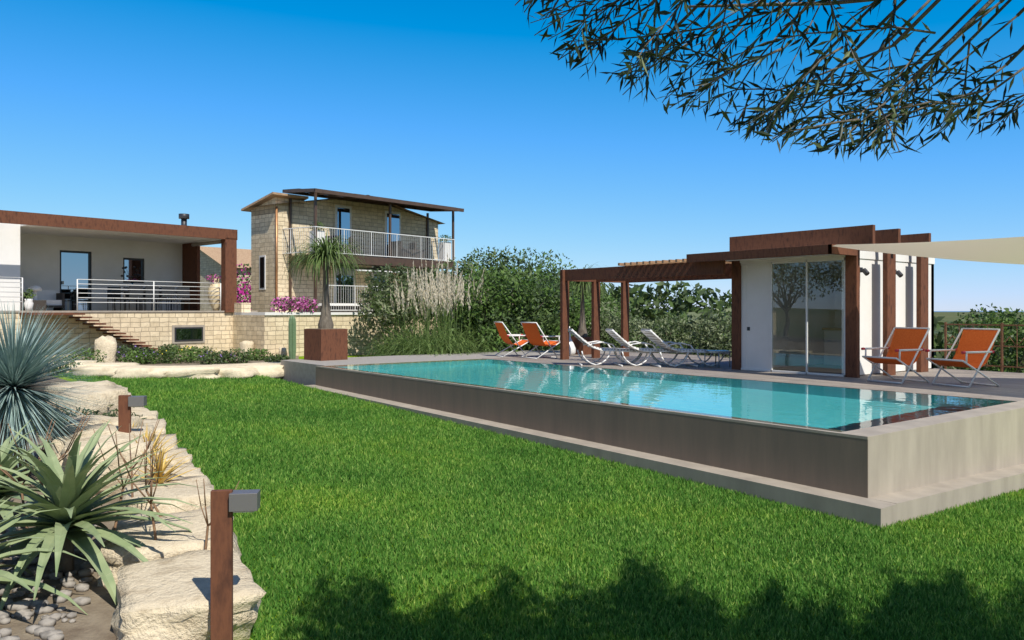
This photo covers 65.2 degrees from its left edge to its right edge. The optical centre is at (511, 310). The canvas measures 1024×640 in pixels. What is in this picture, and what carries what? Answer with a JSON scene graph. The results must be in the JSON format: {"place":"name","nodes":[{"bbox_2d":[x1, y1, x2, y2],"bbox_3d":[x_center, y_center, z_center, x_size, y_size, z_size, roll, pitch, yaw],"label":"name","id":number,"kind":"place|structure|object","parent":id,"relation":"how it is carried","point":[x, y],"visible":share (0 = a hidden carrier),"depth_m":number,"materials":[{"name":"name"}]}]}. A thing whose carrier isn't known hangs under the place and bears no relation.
{"place":"outdoors","nodes":[
{"label":"outdoors","id":0,"kind":"place"},
{"bbox_2d":[0,375,119,639],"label":"bed soil","id":1,"kind":"structure","parent":0,"point":[95,622],"depth_m":5.22,"materials":[{"name":"brown soil"}]},
{"bbox_2d":[0,498,96,639],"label":"pebble mulch","id":2,"kind":"object","parent":1,"relation":"on","point":[43,628],"visible":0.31,"depth_m":5.15,"materials":[{"name":"white stone"}]},
{"bbox_2d":[0,298,242,614],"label":"plants","id":3,"kind":"object","parent":1,"relation":"on","point":[64,505],"visible":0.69,"depth_m":5.93,"materials":[{"name":"green plant"}]},
{"bbox_2d":[45,353,298,374],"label":"garden bed soil","id":4,"kind":"structure","parent":0,"point":[192,363],"depth_m":24.03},
{"bbox_2d":[42,335,286,379],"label":"bed rocks","id":5,"kind":"object","parent":4,"relation":"on","point":[107,345],"visible":0.52,"depth_m":19.79,"materials":[{"name":"stone"}]},
{"bbox_2d":[48,344,289,375],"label":"bed shrubs","id":6,"kind":"object","parent":4,"relation":"in","point":[148,354],"visible":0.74,"depth_m":23.81,"materials":[{"name":"green plant"}]},
{"bbox_2d":[288,315,295,358],"bbox_3d":[-7.513,0.903,27.353,0.260,1.530,0.247,0,0,-38],"label":"column cactus","id":7,"kind":"object","parent":4,"relation":"on","point":[292,337],"depth_m":27.27,"materials":[{"name":"green plant"}]},
{"bbox_2d":[0,0,1023,310],"label":"sky","id":8,"kind":"structure","parent":0,"point":[153,111],"materials":[{"name":"blue"}]},
{"bbox_2d":[50,355,1023,639],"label":"lawn","id":9,"kind":"structure","parent":0,"point":[368,460],"depth_m":7.00,"materials":[{"name":"green plant"}]},
{"bbox_2d":[44,380,265,639],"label":"border rocks","id":10,"kind":"object","parent":9,"relation":"on","point":[163,592],"visible":0.63,"depth_m":5.74,"materials":[{"name":"stone"}]},
{"bbox_2d":[118,395,146,432],"bbox_3d":[-4.088,1.426,8.610,0.270,1.040,0.110,0,0,-8],"label":"bollard light","id":11,"kind":"object","parent":10,"relation":"on","point":[126,403],"visible":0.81,"depth_m":8.57,"materials":[{"name":"metal"}]},
{"bbox_2d":[210,489,259,639],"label":"bollard light","id":12,"kind":"object","parent":9,"relation":"on","point":[225,504],"visible":1,"depth_m":4.68,"materials":[{"name":"metal"}]},
{"bbox_2d":[353,253,501,356],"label":"pampas grass","id":13,"kind":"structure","parent":9,"relation":"on","point":[450,343],"depth_m":25.45,"materials":[{"name":"green plant"}]},
{"bbox_2d":[356,257,510,337],"bbox_3d":[-3.136,-0.255,29.716,5.817,3.630,6.041,0,0,-38],"label":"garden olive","id":14,"kind":"object","parent":9,"relation":"on","point":[378,300],"visible":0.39,"depth_m":28.86,"materials":[{"name":"green plant"}]},
{"bbox_2d":[421,247,553,333],"bbox_3d":[-1.077,-0.298,30.905,5.337,4.549,5.463,0,0,14],"label":"tall tree","id":15,"kind":"object","parent":9,"relation":"on","point":[497,268],"visible":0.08,"depth_m":30.61,"materials":[{"name":"green plant"}]},
{"bbox_2d":[436,264,572,351],"bbox_3d":[0.006,0.229,27.768,4.912,3.691,4.594,0,0,-38],"label":"bush","id":16,"kind":"object","parent":9,"relation":"on","point":[483,319],"visible":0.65,"depth_m":26.68,"materials":[{"name":"green plant"}]},
{"bbox_2d":[446,246,604,330],"bbox_3d":[0.634,-0.253,32.794,6.002,4.972,6.192,0,0,-38],"label":"tall tree","id":17,"kind":"object","parent":9,"relation":"on","point":[586,296],"visible":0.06,"depth_m":32.69,"materials":[{"name":"green plant"}]},
{"bbox_2d":[485,272,607,351],"bbox_3d":[1.233,0.360,28.502,4.464,3.494,4.378,0,0,10],"label":"bush","id":18,"kind":"object","parent":9,"relation":"on","point":[574,304],"visible":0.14,"depth_m":27.68,"materials":[{"name":"green plant"}]},
{"bbox_2d":[587,307,614,325],"bbox_3d":[2.608,1.017,30.464,4.152,2.731,3.906,0,0,-38],"label":"olive hedge","id":19,"kind":"object","parent":9,"relation":"on","point":[604,312],"visible":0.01,"depth_m":31.11,"materials":[{"name":"green plant"}]},
{"bbox_2d":[572,300,652,347],"bbox_3d":[3.586,1.016,28.671,3.683,2.844,3.647,0,0,37],"label":"olive hedge","id":20,"kind":"object","parent":9,"relation":"on","point":[615,327],"visible":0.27,"depth_m":27.74,"materials":[{"name":"green plant"}]},
{"bbox_2d":[281,349,1023,528],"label":"swimming pool","id":21,"kind":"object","parent":9,"relation":"on","point":[885,474],"visible":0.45,"depth_m":10.19,"materials":[{"name":"beige concrete"}]},
{"bbox_2d":[278,230,376,360],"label":"palm planter","id":22,"kind":"structure","parent":21,"relation":"on","point":[325,340],"depth_m":21.10,"materials":[{"name":"metal"}]},
{"bbox_2d":[494,321,528,356],"bbox_3d":[0.011,0.802,22.945,0.896,0.997,0.768,0,0,-20],"label":"deck chair","id":23,"kind":"object","parent":21,"relation":"on","point":[503,334],"visible":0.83,"depth_m":22.84,"materials":[{"name":"orange fabric"}]},
{"bbox_2d":[520,322,559,358],"bbox_3d":[0.808,0.802,22.166,0.896,0.997,0.768,0,0,-35],"label":"deck chair","id":24,"kind":"object","parent":21,"relation":"on","point":[533,335],"visible":0.88,"depth_m":22.02,"materials":[{"name":"orange fabric"}]},
{"bbox_2d":[569,326,575,354],"bbox_3d":[1.676,0.875,23.494,0.400,0.850,0.400,0,0,-38],"label":"vase","id":25,"kind":"object","parent":21,"relation":"on","point":[572,349],"visible":0.47,"depth_m":23.36,"materials":[{"name":"white ceramic"}]},
{"bbox_2d":[552,261,612,354],"bbox_3d":[2.138,-0.082,24.037,2.068,2.764,2.012,0,0,-38],"label":"palm tree","id":26,"kind":"object","parent":21,"relation":"on","point":[583,334],"visible":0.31,"depth_m":23.93,"materials":[{"name":"plant"}]},
{"bbox_2d":[568,328,651,365],"bbox_3d":[2.347,0.856,19.309,1.940,0.882,0.700,0,0,-4],"label":"sun lounger","id":27,"kind":"object","parent":21,"relation":"on","point":[585,342],"visible":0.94,"depth_m":19.00,"materials":[{"name":"white"}]},
{"bbox_2d":[560,259,731,359],"bbox_3d":[3.854,0.065,20.105,2.750,2.470,5.300,0,0,-38],"label":"pergola","id":28,"kind":"object","parent":21,"relation":"on","point":[625,274],"visible":0.72,"depth_m":20.75,"materials":[{"name":"wood"}]},
{"bbox_2d":[605,328,691,366],"bbox_3d":[3.248,0.856,19.084,1.940,0.882,0.700,0,0,-7],"label":"sun lounger","id":29,"kind":"object","parent":21,"relation":"on","point":[618,337],"visible":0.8,"depth_m":18.81,"materials":[{"name":"white"}]},
{"bbox_2d":[324,359,1016,431],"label":"pool water","id":30,"kind":"structure","parent":21,"relation":"on","point":[836,409],"depth_m":12.63,"materials":[{"name":"teal liquid"}]},
{"bbox_2d":[641,328,728,366],"bbox_3d":[4.065,0.856,18.864,1.940,0.882,0.700,0,0,-10],"label":"sun lounger","id":31,"kind":"object","parent":21,"relation":"on","point":[651,335],"visible":0.89,"depth_m":18.61,"materials":[{"name":"white"}]},
{"bbox_2d":[704,350,730,367],"bbox_3d":[4.767,1.110,18.571,0.574,0.380,0.570,0,0,-9],"label":"side table","id":32,"kind":"object","parent":21,"relation":"on","point":[718,351],"visible":0.98,"depth_m":18.32,"materials":[{"name":"grey metal"}]},
{"bbox_2d":[686,225,934,377],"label":"pool pavilion","id":33,"kind":"structure","parent":21,"relation":"on","point":[813,302],"depth_m":17.18,"materials":[{"name":"white paint"}]},
{"bbox_2d":[834,237,1023,264],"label":"shade sail","id":34,"kind":"object","parent":33,"relation":"attached to","point":[1009,250],"visible":1,"depth_m":13.78,"materials":[{"name":"beige fabric"}]},
{"bbox_2d":[861,327,929,383],"bbox_3d":[7.027,0.802,14.656,0.896,0.997,0.768,0,0,-26],"label":"deck chair","id":35,"kind":"object","parent":21,"relation":"on","point":[905,348],"visible":1,"depth_m":14.71,"materials":[{"name":"orange fabric"}]},
{"bbox_2d":[925,328,999,387],"bbox_3d":[7.845,0.802,13.924,0.896,0.997,0.768,0,0,-21],"label":"deck chair","id":36,"kind":"object","parent":21,"relation":"on","point":[974,350],"visible":1,"depth_m":13.96,"materials":[{"name":"orange fabric"}]},
{"bbox_2d":[944,322,1023,371],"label":"iron fence","id":37,"kind":"object","parent":21,"relation":"on","point":[1001,345],"visible":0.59,"depth_m":17.07,"materials":[{"name":"brown metal"}]},
{"bbox_2d":[658,307,731,356],"bbox_3d":[6.432,1.179,25.430,4.386,2.676,3.646,0,0,-38],"label":"olive hedge","id":38,"kind":"object","parent":9,"relation":"on","point":[699,340],"visible":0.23,"depth_m":24.83,"materials":[{"name":"green plant"}]},
{"bbox_2d":[701,322,731,357],"bbox_3d":[7.268,1.369,23.462,4.133,2.456,3.971,0,0,-38],"label":"olive hedge","id":39,"kind":"object","parent":9,"relation":"on","point":[728,337],"visible":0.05,"depth_m":23.06,"materials":[{"name":"green plant"}]},
{"bbox_2d":[515,0,1023,160],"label":"olive tree","id":40,"kind":"object","parent":9,"relation":"on","point":[878,124],"visible":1,"depth_m":2.66,"materials":[{"name":"green plant"}]},
{"bbox_2d":[942,303,1023,372],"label":"citrus bushes","id":41,"kind":"object","parent":9,"relation":"on","point":[1008,318],"visible":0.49,"depth_m":18.83,"materials":[{"name":"green plant"}]},
{"bbox_2d":[640,311,1023,323],"bbox_3d":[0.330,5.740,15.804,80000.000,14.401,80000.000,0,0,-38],"label":"ground","id":42,"kind":"structure","parent":0,"point":[950,316],"depth_m":2031.57,"materials":[{"name":"green plant"}]},
{"bbox_2d":[0,210,257,356],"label":"modern house","id":43,"kind":"structure","parent":42,"relation":"on","point":[80,262],"depth_m":28.30,"materials":[{"name":"white paint"}]},
{"bbox_2d":[20,289,35,310],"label":"potted plant","id":44,"kind":"object","parent":43,"relation":"on","point":[29,302],"visible":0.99,"depth_m":24.46,"materials":[{"name":"white"}]},
{"bbox_2d":[20,285,64,310],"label":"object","id":45,"kind":"object","parent":43,"relation":"on","point":[54,300],"visible":0.74,"depth_m":27.00,"materials":[{"name":"wicker"}]},
{"bbox_2d":[121,266,142,284],"bbox_3d":[-13.875,-1.169,29.210,0.653,0.938,0.478,0,0,-5],"label":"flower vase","id":46,"kind":"object","parent":43,"relation":"on","point":[124,271],"visible":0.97,"depth_m":29.22,"materials":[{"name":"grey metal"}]},
{"bbox_2d":[107,285,189,310],"bbox_3d":[-13.032,-0.410,28.703,1.785,0.920,2.240,0,0,41],"label":"dining table set","id":47,"kind":"object","parent":43,"relation":"on","point":[139,293],"visible":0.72,"depth_m":28.42,"materials":[{"name":"grey metal"}]},
{"bbox_2d":[207,279,219,310],"bbox_3d":[-10.925,-0.600,29.526,0.600,1.180,0.600,0,0,-38],"label":"amphora","id":48,"kind":"object","parent":43,"relation":"on","point":[212,288],"visible":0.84,"depth_m":29.32,"materials":[{"name":"beige ceramic"}]},
{"bbox_2d":[200,246,250,310],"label":"house","id":49,"kind":"structure","parent":42,"relation":"on","point":[210,260],"depth_m":45.89,"materials":[{"name":"paint"}]},
{"bbox_2d":[233,188,463,355],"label":"stone house","id":50,"kind":"structure","parent":42,"relation":"on","point":[376,225],"depth_m":31.57,"materials":[{"name":"stone"}]},
{"bbox_2d":[205,263,318,311],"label":"flowering plants","id":51,"kind":"object","parent":50,"relation":"on","point":[284,305],"visible":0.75,"depth_m":29.37,"materials":[{"name":"pink plant"}]},
{"bbox_2d":[310,221,451,311],"bbox_3d":[-5.488,-1.696,33.157,1.372,3.471,7.342,0,0,41],"label":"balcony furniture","id":52,"kind":"object","parent":50,"relation":"on","point":[411,252],"visible":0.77,"depth_m":33.91,"materials":[{"name":"white"}]},
{"bbox_2d":[526,265,638,326],"bbox_3d":[2.617,0.270,34.902,6.134,4.603,5.742,0,0,-38],"label":"tall tree","id":53,"kind":"object","parent":42,"relation":"on","point":[608,298],"visible":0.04,"depth_m":34.37,"materials":[{"name":"green plant"}]},
{"bbox_2d":[610,311,698,354],"bbox_3d":[5.752,1.245,27.242,4.330,2.576,3.956,0,0,-38],"label":"olive hedge","id":54,"kind":"object","parent":42,"relation":"on","point":[665,337],"visible":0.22,"depth_m":27.06,"materials":[{"name":"green plant"}]},
{"bbox_2d":[589,281,1014,333],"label":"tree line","id":55,"kind":"object","parent":42,"relation":"on","point":[639,299],"visible":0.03,"depth_m":70.16,"materials":[{"name":"green plant"}]},
{"bbox_2d":[643,307,1022,371],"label":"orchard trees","id":56,"kind":"object","parent":42,"relation":"on","point":[939,339],"visible":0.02,"depth_m":26.12,"materials":[{"name":"green plant"}]}
]}

